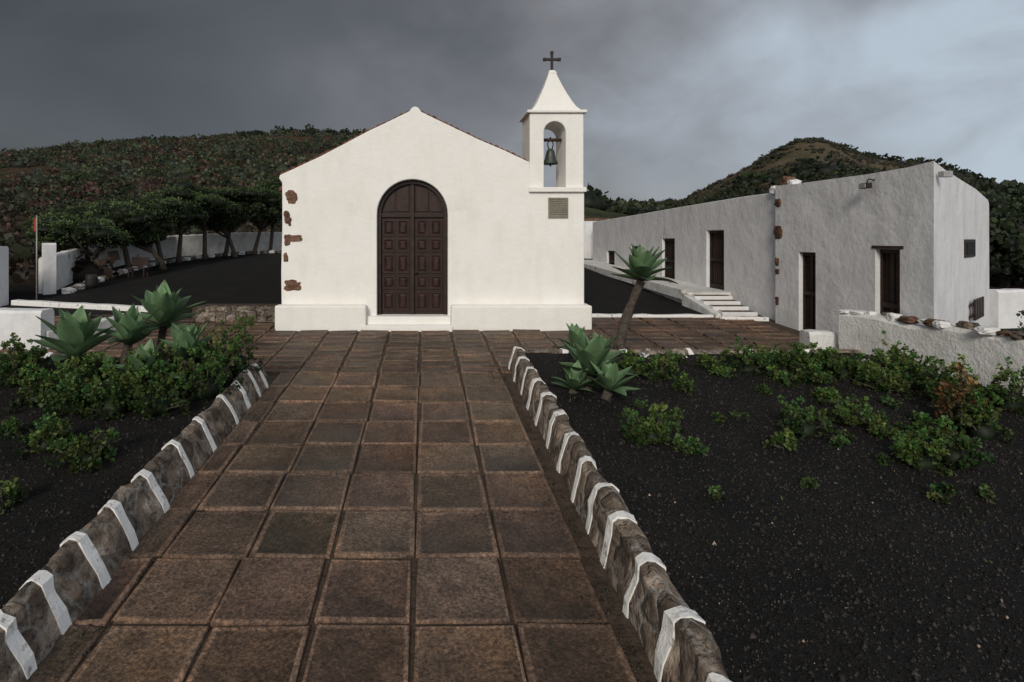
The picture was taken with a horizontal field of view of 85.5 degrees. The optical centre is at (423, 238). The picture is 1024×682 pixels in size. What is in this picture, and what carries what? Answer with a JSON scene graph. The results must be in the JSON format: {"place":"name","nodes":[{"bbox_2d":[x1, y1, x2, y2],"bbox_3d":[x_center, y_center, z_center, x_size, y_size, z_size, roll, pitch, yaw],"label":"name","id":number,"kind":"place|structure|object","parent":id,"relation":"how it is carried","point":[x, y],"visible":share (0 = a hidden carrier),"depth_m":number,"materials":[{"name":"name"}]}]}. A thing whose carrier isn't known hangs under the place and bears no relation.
{"place":"outdoors","nodes":[
{"label":"outdoors","id":0,"kind":"place"},
{"bbox_2d":[0,315,838,681],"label":"stone paving","id":1,"kind":"structure","parent":0,"point":[260,629],"depth_m":4.05,"materials":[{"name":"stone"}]},
{"bbox_2d":[49,391,282,680],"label":"spilled grit","id":2,"kind":"object","parent":1,"relation":"on","point":[81,635],"visible":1,"depth_m":3.44,"materials":[{"name":"black gravel"}]},
{"bbox_2d":[488,371,649,681],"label":"spilled grit","id":3,"kind":"object","parent":1,"relation":"on","point":[602,600],"visible":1,"depth_m":3.86,"materials":[{"name":"black gravel"}]},
{"bbox_2d":[0,136,1023,331],"bbox_3d":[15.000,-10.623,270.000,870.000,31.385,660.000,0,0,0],"label":"ground terrain","id":4,"kind":"structure","parent":0,"point":[24,291],"depth_m":52.07,"materials":[{"name":"soil"}]},
{"bbox_2d":[0,246,8,306],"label":"wall","id":5,"kind":"structure","parent":4,"relation":"on","point":[4,275],"depth_m":13.51,"materials":[{"name":"grey paint"}]},
{"bbox_2d":[0,308,53,349],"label":"wall","id":6,"kind":"structure","parent":4,"relation":"on","point":[24,324],"depth_m":9.35,"materials":[{"name":"grey paint"}]},
{"bbox_2d":[42,243,55,294],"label":"gate pillar","id":7,"kind":"structure","parent":4,"relation":"on","point":[48,268],"depth_m":15.20,"materials":[{"name":"grey paint"}]},
{"bbox_2d":[0,227,119,282],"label":"bare thicket","id":8,"kind":"object","parent":4,"relation":"on","point":[22,257],"visible":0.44,"depth_m":18.13,"materials":[{"name":"green plant"}]},
{"bbox_2d":[22,210,135,268],"bbox_3d":[-11.740,0.272,18.401,3.623,2.427,2.678,0,0,28],"label":"windswept juniper tree","id":9,"kind":"object","parent":4,"relation":"on","point":[65,231],"visible":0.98,"depth_m":17.81,"materials":[{"name":"green plant"}]},
{"bbox_2d":[11,299,146,311],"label":"white kerb","id":10,"kind":"structure","parent":4,"relation":"on","point":[37,303],"depth_m":13.11,"materials":[{"name":"paint"}]},
{"bbox_2d":[55,200,159,267],"bbox_3d":[-11.645,-0.053,20.438,3.435,2.800,2.973,0,0,0],"label":"windswept juniper tree","id":11,"kind":"object","parent":4,"relation":"on","point":[133,220],"visible":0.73,"depth_m":19.84,"materials":[{"name":"green plant"}]},
{"bbox_2d":[0,353,235,608],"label":"garden bed","id":12,"kind":"object","parent":4,"relation":"on","point":[24,558],"visible":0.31,"depth_m":4.55,"materials":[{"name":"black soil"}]},
{"bbox_2d":[0,416,27,440],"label":"geranium shrub","id":13,"kind":"object","parent":12,"relation":"on","point":[10,428],"visible":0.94,"depth_m":5.30,"materials":[{"name":"green plant"}]},
{"bbox_2d":[0,475,28,515],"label":"geranium shrub","id":14,"kind":"object","parent":12,"relation":"on","point":[10,487],"visible":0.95,"depth_m":4.08,"materials":[{"name":"green plant"}]},
{"bbox_2d":[0,332,37,387],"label":"geranium shrub","id":15,"kind":"object","parent":12,"relation":"on","point":[8,368],"visible":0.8,"depth_m":6.89,"materials":[{"name":"green plant"}]},
{"bbox_2d":[0,337,53,376],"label":"geranium shrub","id":16,"kind":"object","parent":12,"relation":"on","point":[35,352],"visible":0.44,"depth_m":7.37,"materials":[{"name":"green plant"}]},
{"bbox_2d":[5,356,77,414],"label":"geranium shrub","id":17,"kind":"object","parent":12,"relation":"on","point":[30,396],"visible":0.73,"depth_m":6.12,"materials":[{"name":"green plant"}]},
{"bbox_2d":[14,412,74,459],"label":"geranium shrub","id":18,"kind":"object","parent":12,"relation":"on","point":[38,439],"visible":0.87,"depth_m":5.03,"materials":[{"name":"green plant"}]},
{"bbox_2d":[30,305,113,368],"bbox_3d":[-4.625,1.430,7.253,0.937,1.094,1.098,0,0,-40],"label":"agave plant","id":19,"kind":"object","parent":12,"relation":"on","point":[74,332],"visible":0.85,"depth_m":7.08,"materials":[{"name":"green plant"}]},
{"bbox_2d":[35,359,112,416],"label":"geranium shrub","id":20,"kind":"object","parent":12,"relation":"on","point":[74,395],"visible":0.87,"depth_m":5.92,"materials":[{"name":"green plant"}]},
{"bbox_2d":[40,350,107,385],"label":"geranium shrub","id":21,"kind":"object","parent":12,"relation":"on","point":[90,368],"visible":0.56,"depth_m":6.89,"materials":[{"name":"green plant"}]},
{"bbox_2d":[44,427,119,473],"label":"geranium shrub","id":22,"kind":"object","parent":12,"relation":"on","point":[83,455],"visible":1,"depth_m":4.68,"materials":[{"name":"green plant"}]},
{"bbox_2d":[68,358,144,420],"bbox_3d":[-3.393,1.632,5.901,0.641,0.733,0.688,0,0,45],"label":"geranium shrub","id":23,"kind":"object","parent":12,"relation":"on","point":[106,406],"visible":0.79,"depth_m":5.84,"materials":[{"name":"green plant"}]},
{"bbox_2d":[91,303,160,372],"bbox_3d":[-3.976,1.407,7.308,0.855,1.101,0.862,0,0,-26],"label":"agave plant","id":24,"kind":"object","parent":12,"relation":"on","point":[129,324],"visible":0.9,"depth_m":7.25,"materials":[{"name":"green plant"}]},
{"bbox_2d":[95,341,170,399],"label":"geranium shrub","id":25,"kind":"object","parent":12,"relation":"on","point":[144,381],"visible":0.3,"depth_m":6.52,"materials":[{"name":"green plant"}]},
{"bbox_2d":[106,338,179,378],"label":"agave plant","id":26,"kind":"object","parent":12,"relation":"on","point":[141,349],"visible":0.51,"depth_m":6.54,"materials":[{"name":"green plant"}]},
{"bbox_2d":[117,359,207,420],"bbox_3d":[-2.859,1.664,6.006,0.812,0.693,0.794,0,0,0],"label":"geranium shrub","id":27,"kind":"object","parent":12,"relation":"on","point":[157,399],"visible":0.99,"depth_m":5.89,"materials":[{"name":"green plant"}]},
{"bbox_2d":[131,280,206,357],"bbox_3d":[-3.727,1.258,8.027,1.113,1.317,1.019,0,0,43],"label":"agave plant","id":28,"kind":"object","parent":12,"relation":"on","point":[165,301],"visible":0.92,"depth_m":7.92,"materials":[{"name":"green plant"}]},
{"bbox_2d":[159,321,217,377],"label":"agave plant","id":29,"kind":"object","parent":12,"relation":"on","point":[186,336],"visible":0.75,"depth_m":6.95,"materials":[{"name":"green plant"}]},
{"bbox_2d":[169,344,244,400],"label":"geranium shrub","id":30,"kind":"object","parent":12,"relation":"on","point":[207,384],"visible":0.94,"depth_m":6.38,"materials":[{"name":"green plant"}]},
{"bbox_2d":[190,326,247,384],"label":"geranium shrub","id":31,"kind":"object","parent":12,"relation":"on","point":[229,380],"visible":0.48,"depth_m":6.88,"materials":[{"name":"green plant"}]},
{"bbox_2d":[209,315,263,376],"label":"geranium shrub","id":32,"kind":"object","parent":12,"relation":"on","point":[249,339],"visible":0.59,"depth_m":7.27,"materials":[{"name":"green plant"}]},
{"bbox_2d":[0,362,269,681],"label":"stone kerb","id":33,"kind":"object","parent":4,"relation":"on","point":[77,584],"visible":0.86,"depth_m":3.82,"materials":[{"name":"stone"}]},
{"bbox_2d":[0,609,36,678],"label":"white band","id":34,"kind":"object","parent":33,"relation":"attached to","point":[19,648],"visible":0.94,"depth_m":2.90,"materials":[{"name":"paint"}]},
{"bbox_2d":[19,570,71,634],"bbox_3d":[-2.212,2.165,3.207,0.301,0.382,0.106,0,0,0],"label":"white band","id":35,"kind":"object","parent":33,"relation":"attached to","point":[43,580],"visible":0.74,"depth_m":3.20,"materials":[{"name":"paint"}]},
{"bbox_2d":[60,531,110,588],"bbox_3d":[-2.205,2.145,3.591,0.325,0.402,0.093,0,0,0],"label":"white band","id":36,"kind":"object","parent":33,"relation":"attached to","point":[88,549],"visible":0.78,"depth_m":3.58,"materials":[{"name":"paint"}]},
{"bbox_2d":[98,500,138,550],"bbox_3d":[-2.211,2.112,3.982,0.289,0.388,0.100,0,0,0],"label":"white band","id":37,"kind":"object","parent":33,"relation":"attached to","point":[115,506],"visible":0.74,"depth_m":3.97,"materials":[{"name":"paint"}]},
{"bbox_2d":[131,469,169,512],"bbox_3d":[-2.206,2.090,4.446,0.313,0.406,0.099,0,0,0],"label":"white band","id":38,"kind":"object","parent":33,"relation":"attached to","point":[154,486],"visible":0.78,"depth_m":4.44,"materials":[{"name":"paint"}]},
{"bbox_2d":[0,174,281,238],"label":"hillside shrubs","id":39,"kind":"object","parent":4,"relation":"on","point":[15,214],"visible":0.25,"depth_m":40.43,"materials":[{"name":"green plant"}]},
{"bbox_2d":[129,226,168,269],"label":"windswept juniper tree","id":40,"kind":"object","parent":4,"relation":"on","point":[146,241],"visible":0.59,"depth_m":20.88,"materials":[{"name":"green plant"}]},
{"bbox_2d":[113,192,195,266],"bbox_3d":[-10.970,-0.322,21.914,3.186,3.130,2.781,0,0,0],"label":"windswept juniper tree","id":41,"kind":"object","parent":4,"relation":"on","point":[171,212],"visible":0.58,"depth_m":21.52,"materials":[{"name":"green plant"}]},
{"bbox_2d":[38,232,281,293],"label":"perimeter wall","id":42,"kind":"structure","parent":4,"relation":"on","point":[192,244],"depth_m":25.93,"materials":[{"name":"white paint"}]},
{"bbox_2d":[61,250,281,293],"bbox_3d":[-9.617,1.073,22.424,3.332,1.044,14.081,0,0,15],"label":"boulder kerb","id":43,"kind":"object","parent":4,"relation":"on","point":[75,288],"visible":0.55,"depth_m":21.39,"materials":[{"name":"stone"}]},
{"bbox_2d":[0,129,357,200],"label":"hillside shrubs","id":44,"kind":"object","parent":4,"relation":"on","point":[135,159],"visible":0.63,"depth_m":59.62,"materials":[{"name":"green plant"}]},
{"bbox_2d":[141,185,219,262],"bbox_3d":[-10.502,-0.573,23.539,3.294,3.409,2.844,0,0,0],"label":"windswept juniper tree","id":45,"kind":"object","parent":4,"relation":"on","point":[201,203],"visible":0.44,"depth_m":23.27,"materials":[{"name":"green plant"}]},
{"bbox_2d":[170,178,241,258],"bbox_3d":[-10.073,-0.844,25.041,3.368,3.763,3.064,0,0,0],"label":"windswept juniper tree","id":46,"kind":"object","parent":4,"relation":"on","point":[226,208],"visible":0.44,"depth_m":24.91,"materials":[{"name":"green plant"}]},
{"bbox_2d":[191,214,242,256],"bbox_3d":[-9.738,-0.212,25.990,2.312,2.442,2.363,0,0,0],"label":"windswept juniper tree","id":47,"kind":"object","parent":4,"relation":"on","point":[225,226],"visible":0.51,"depth_m":25.65,"materials":[{"name":"green plant"}]},
{"bbox_2d":[89,123,365,143],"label":"ridge trees","id":48,"kind":"object","parent":4,"relation":"on","point":[311,130],"visible":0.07,"depth_m":102.92,"materials":[{"name":"green plant"}]},
{"bbox_2d":[192,304,278,321],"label":"dry stone wall","id":49,"kind":"structure","parent":4,"relation":"on","point":[232,312],"depth_m":11.68,"materials":[{"name":"grey stone"}]},
{"bbox_2d":[201,185,269,255],"bbox_3d":[-9.208,-0.767,26.425,3.730,3.460,3.324,0,0,0],"label":"windswept juniper tree","id":50,"kind":"object","parent":4,"relation":"on","point":[252,199],"visible":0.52,"depth_m":25.95,"materials":[{"name":"green plant"}]},
{"bbox_2d":[237,187,281,253],"bbox_3d":[-7.998,-0.897,27.318,3.627,3.608,2.668,0,0,0],"label":"windswept juniper tree","id":51,"kind":"object","parent":4,"relation":"on","point":[274,202],"visible":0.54,"depth_m":26.76,"materials":[{"name":"green plant"}]},
{"bbox_2d":[0,251,760,317],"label":"yard gravel","id":52,"kind":"structure","parent":4,"relation":"on","point":[254,279],"depth_m":15.79,"materials":[{"name":"black gravel"}]},
{"bbox_2d":[275,51,591,331],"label":"chapel","id":53,"kind":"structure","parent":4,"relation":"on","point":[414,219],"depth_m":11.10,"materials":[{"name":"white paint"}]},
{"bbox_2d":[584,219,607,258],"bbox_3d":[9.100,0.340,27.075,3.800,2.520,3.850,0,0,0],"label":"annex","id":54,"kind":"object","parent":4,"relation":"on","point":[588,238],"depth_m":25.20,"materials":[{"name":"grey paint"}]},
{"bbox_2d":[508,345,728,681],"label":"stone kerb","id":55,"kind":"object","parent":4,"relation":"on","point":[694,655],"visible":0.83,"depth_m":3.54,"materials":[{"name":"stone"}]},
{"bbox_2d":[600,510,636,567],"bbox_3d":[1.358,2.125,3.812,0.249,0.408,0.097,0,0,0],"label":"white band","id":56,"kind":"object","parent":55,"relation":"attached to","point":[614,517],"visible":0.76,"depth_m":3.80,"materials":[{"name":"paint"}]},
{"bbox_2d":[622,552,665,617],"bbox_3d":[1.348,2.147,3.347,0.244,0.411,0.088,0,0,0],"label":"white band","id":57,"kind":"object","parent":55,"relation":"attached to","point":[642,558],"visible":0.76,"depth_m":3.33,"materials":[{"name":"paint"}]},
{"bbox_2d":[654,605,704,681],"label":"white band","id":58,"kind":"object","parent":55,"relation":"attached to","point":[671,618],"visible":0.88,"depth_m":2.89,"materials":[{"name":"paint"}]},
{"bbox_2d":[592,313,713,317],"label":"white kerb","id":59,"kind":"structure","parent":4,"relation":"on","point":[656,315],"depth_m":12.03,"materials":[{"name":"paint"}]},
{"bbox_2d":[584,260,759,317],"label":"terrace steps","id":60,"kind":"structure","parent":4,"relation":"on","point":[716,303],"depth_m":13.59,"materials":[{"name":"grey paint"}]},
{"bbox_2d":[593,193,774,320],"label":"long wall","id":61,"kind":"structure","parent":4,"relation":"on","point":[746,224],"depth_m":14.38,"materials":[{"name":"grey paint"}]},
{"bbox_2d":[524,348,861,354],"bbox_3d":[4.210,1.861,8.374,5.380,0.378,0.248,0,0,0],"label":"stone edging","id":62,"kind":"object","parent":4,"relation":"on","point":[687,351],"visible":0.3,"depth_m":8.32,"materials":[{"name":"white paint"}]},
{"bbox_2d":[525,351,1023,681],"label":"garden bed","id":63,"kind":"object","parent":4,"relation":"on","point":[799,658],"visible":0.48,"depth_m":3.75,"materials":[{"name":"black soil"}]},
{"bbox_2d":[553,323,590,368],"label":"agave plant","id":64,"kind":"object","parent":63,"relation":"on","point":[574,334],"visible":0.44,"depth_m":7.16,"materials":[{"name":"green plant"}]},
{"bbox_2d":[550,360,598,393],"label":"agave plant","id":65,"kind":"object","parent":63,"relation":"on","point":[575,383],"visible":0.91,"depth_m":6.49,"materials":[{"name":"green plant"}]},
{"bbox_2d":[558,329,635,390],"bbox_3d":[2.010,1.570,6.638,0.836,0.896,0.797,0,0,-25],"label":"agave plant","id":66,"kind":"object","parent":63,"relation":"on","point":[595,351],"visible":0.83,"depth_m":6.51,"materials":[{"name":"green plant"}]},
{"bbox_2d":[585,360,641,399],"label":"agave plant","id":67,"kind":"object","parent":63,"relation":"on","point":[611,378],"visible":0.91,"depth_m":6.26,"materials":[{"name":"green plant"}]},
{"bbox_2d":[612,348,648,376],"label":"geranium shrub","id":68,"kind":"object","parent":63,"relation":"on","point":[629,361],"visible":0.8,"depth_m":7.22,"materials":[{"name":"green plant"}]},
{"bbox_2d":[610,244,677,349],"bbox_3d":[3.374,0.931,8.437,0.984,1.708,0.858,0,0,-30],"label":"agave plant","id":69,"kind":"object","parent":63,"relation":"on","point":[642,264],"visible":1,"depth_m":8.36,"materials":[{"name":"green plant"}]},
{"bbox_2d":[622,402,672,446],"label":"geranium shrub","id":70,"kind":"object","parent":63,"relation":"on","point":[656,433],"visible":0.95,"depth_m":5.18,"materials":[{"name":"green plant"}]},
{"bbox_2d":[633,350,679,382],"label":"geranium shrub","id":71,"kind":"object","parent":63,"relation":"on","point":[655,372],"visible":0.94,"depth_m":7.13,"materials":[{"name":"green plant"}]},
{"bbox_2d":[672,370,696,394],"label":"geranium shrub","id":72,"kind":"object","parent":63,"relation":"on","point":[688,386],"visible":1,"depth_m":6.61,"materials":[{"name":"green plant"}]},
{"bbox_2d":[670,433,705,455],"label":"geranium shrub","id":73,"kind":"object","parent":63,"relation":"on","point":[690,445],"visible":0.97,"depth_m":5.00,"materials":[{"name":"green plant"}]},
{"bbox_2d":[719,337,779,376],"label":"geranium shrub","id":74,"kind":"object","parent":63,"relation":"on","point":[748,362],"visible":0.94,"depth_m":7.31,"materials":[{"name":"green plant"}]},
{"bbox_2d":[752,342,789,367],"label":"geranium shrub","id":75,"kind":"object","parent":63,"relation":"on","point":[769,354],"visible":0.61,"depth_m":7.66,"materials":[{"name":"green plant"}]},
{"bbox_2d":[762,428,797,450],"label":"geranium shrub","id":76,"kind":"object","parent":63,"relation":"on","point":[784,440],"visible":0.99,"depth_m":5.09,"materials":[{"name":"green plant"}]},
{"bbox_2d":[771,341,835,373],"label":"geranium shrub","id":77,"kind":"object","parent":63,"relation":"on","point":[796,360],"visible":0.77,"depth_m":7.44,"materials":[{"name":"green plant"}]},
{"bbox_2d":[776,395,836,440],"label":"geranium shrub","id":78,"kind":"object","parent":63,"relation":"on","point":[804,426],"visible":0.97,"depth_m":5.35,"materials":[{"name":"green plant"}]},
{"bbox_2d":[788,358,837,384],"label":"geranium shrub","id":79,"kind":"object","parent":63,"relation":"on","point":[810,376],"visible":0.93,"depth_m":6.88,"materials":[{"name":"green plant"}]},
{"bbox_2d":[809,386,843,406],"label":"geranium shrub","id":80,"kind":"object","parent":63,"relation":"on","point":[823,396],"visible":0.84,"depth_m":6.21,"materials":[{"name":"green plant"}]},
{"bbox_2d":[813,346,879,381],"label":"geranium shrub","id":81,"kind":"object","parent":63,"relation":"on","point":[843,370],"visible":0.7,"depth_m":7.12,"materials":[{"name":"green plant"}]},
{"bbox_2d":[817,394,890,429],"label":"geranium shrub","id":82,"kind":"object","parent":63,"relation":"on","point":[850,415],"visible":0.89,"depth_m":5.54,"materials":[{"name":"green plant"}]},
{"bbox_2d":[851,357,911,399],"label":"geranium shrub","id":83,"kind":"object","parent":63,"relation":"on","point":[884,383],"visible":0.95,"depth_m":6.58,"materials":[{"name":"green plant"}]},
{"bbox_2d":[866,415,901,438],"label":"geranium shrub","id":84,"kind":"object","parent":63,"relation":"on","point":[880,430],"visible":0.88,"depth_m":5.29,"materials":[{"name":"green plant"}]},
{"bbox_2d":[867,348,957,389],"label":"geranium shrub","id":85,"kind":"object","parent":63,"relation":"on","point":[910,375],"visible":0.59,"depth_m":6.90,"materials":[{"name":"green plant"}]},
{"bbox_2d":[875,428,952,476],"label":"geranium shrub","id":86,"kind":"object","parent":63,"relation":"on","point":[914,458],"visible":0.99,"depth_m":4.66,"materials":[{"name":"green plant"}]},
{"bbox_2d":[889,412,949,439],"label":"geranium shrub","id":87,"kind":"object","parent":63,"relation":"on","point":[909,430],"visible":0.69,"depth_m":5.28,"materials":[{"name":"green plant"}]},
{"bbox_2d":[913,353,993,412],"bbox_3d":[6.056,1.628,6.273,0.648,0.642,0.725,0,0,39],"label":"geranium shrub","id":88,"kind":"object","parent":63,"relation":"on","point":[929,385],"visible":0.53,"depth_m":6.22,"materials":[{"name":"green plant"}]},
{"bbox_2d":[911,415,997,469],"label":"geranium shrub","id":89,"kind":"object","parent":63,"relation":"on","point":[956,458],"visible":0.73,"depth_m":4.69,"materials":[{"name":"green plant"}]},
{"bbox_2d":[930,363,988,429],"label":"geranium shrub","id":90,"kind":"object","parent":63,"relation":"on","point":[955,404],"visible":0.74,"depth_m":5.56,"materials":[{"name":"brown plant"}]},
{"bbox_2d":[955,384,1014,443],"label":"geranium shrub","id":91,"kind":"object","parent":63,"relation":"on","point":[979,426],"visible":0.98,"depth_m":5.29,"materials":[{"name":"green plant"}]},
{"bbox_2d":[976,356,1023,414],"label":"geranium shrub","id":92,"kind":"object","parent":63,"relation":"on","point":[1012,396],"visible":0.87,"depth_m":5.98,"materials":[{"name":"green plant"}]},
{"bbox_2d":[584,155,1023,214],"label":"distant trees","id":93,"kind":"object","parent":4,"relation":"on","point":[805,169],"visible":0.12,"depth_m":87.63,"materials":[{"name":"green plant"}]},
{"bbox_2d":[650,137,975,205],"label":"hillside scrub","id":94,"kind":"object","parent":4,"relation":"on","point":[760,160],"visible":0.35,"depth_m":115.17,"materials":[{"name":"green plant"}]},
{"bbox_2d":[799,329,837,349],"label":"planter wall","id":95,"kind":"structure","parent":4,"relation":"on","point":[825,338],"depth_m":8.89,"materials":[{"name":"white paint"}]},
{"bbox_2d":[775,161,933,343],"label":"front wall","id":96,"kind":"structure","parent":4,"relation":"on","point":[840,227],"depth_m":9.49,"materials":[{"name":"grey paint"}]},
{"bbox_2d":[807,255,815,328],"bbox_3d":[7.635,1.074,10.645,0.050,1.612,0.466,0,0,0],"label":"door leaf","id":97,"kind":"object","parent":96,"relation":"attached to","point":[811,289],"visible":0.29,"depth_m":10.71,"materials":[{"name":"brown wood"}]},
{"bbox_2d":[885,253,899,313],"bbox_3d":[7.635,1.087,8.805,0.050,1.827,0.466,0,0,0],"label":"door leaf","id":98,"kind":"object","parent":96,"relation":"attached to","point":[891,277],"visible":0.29,"depth_m":8.86,"materials":[{"name":"brown wood"}]},
{"bbox_2d":[839,313,1023,395],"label":"planter wall","id":99,"kind":"structure","parent":4,"relation":"on","point":[983,354],"depth_m":7.26,"materials":[{"name":"white paint"}]},
{"bbox_2d":[840,143,1023,185],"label":"distant trees","id":100,"kind":"object","parent":4,"relation":"on","point":[966,172],"visible":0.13,"depth_m":136.77,"materials":[{"name":"green plant"}]},
{"bbox_2d":[934,161,988,325],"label":"end wall","id":101,"kind":"structure","parent":4,"relation":"on","point":[961,214],"depth_m":9.14,"materials":[{"name":"grey paint"}]},
{"bbox_2d":[989,209,1023,277],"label":"evergreen tree","id":102,"kind":"object","parent":4,"relation":"on","point":[1006,242],"visible":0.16,"depth_m":14.38,"materials":[{"name":"green plant"}]},
{"bbox_2d":[989,289,1023,328],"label":"boundary wall","id":103,"kind":"structure","parent":4,"relation":"on","point":[1006,306],"depth_m":11.34,"materials":[{"name":"grey paint"}]},
{"bbox_2d":[989,208,1023,287],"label":"evergreen tree","id":104,"kind":"object","parent":4,"relation":"on","point":[1016,270],"visible":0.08,"depth_m":15.85,"materials":[{"name":"green plant"}]},
{"bbox_2d":[0,0,1023,201],"label":"sky","id":105,"kind":"structure","parent":0,"point":[678,97],"materials":[{"name":"grey"}]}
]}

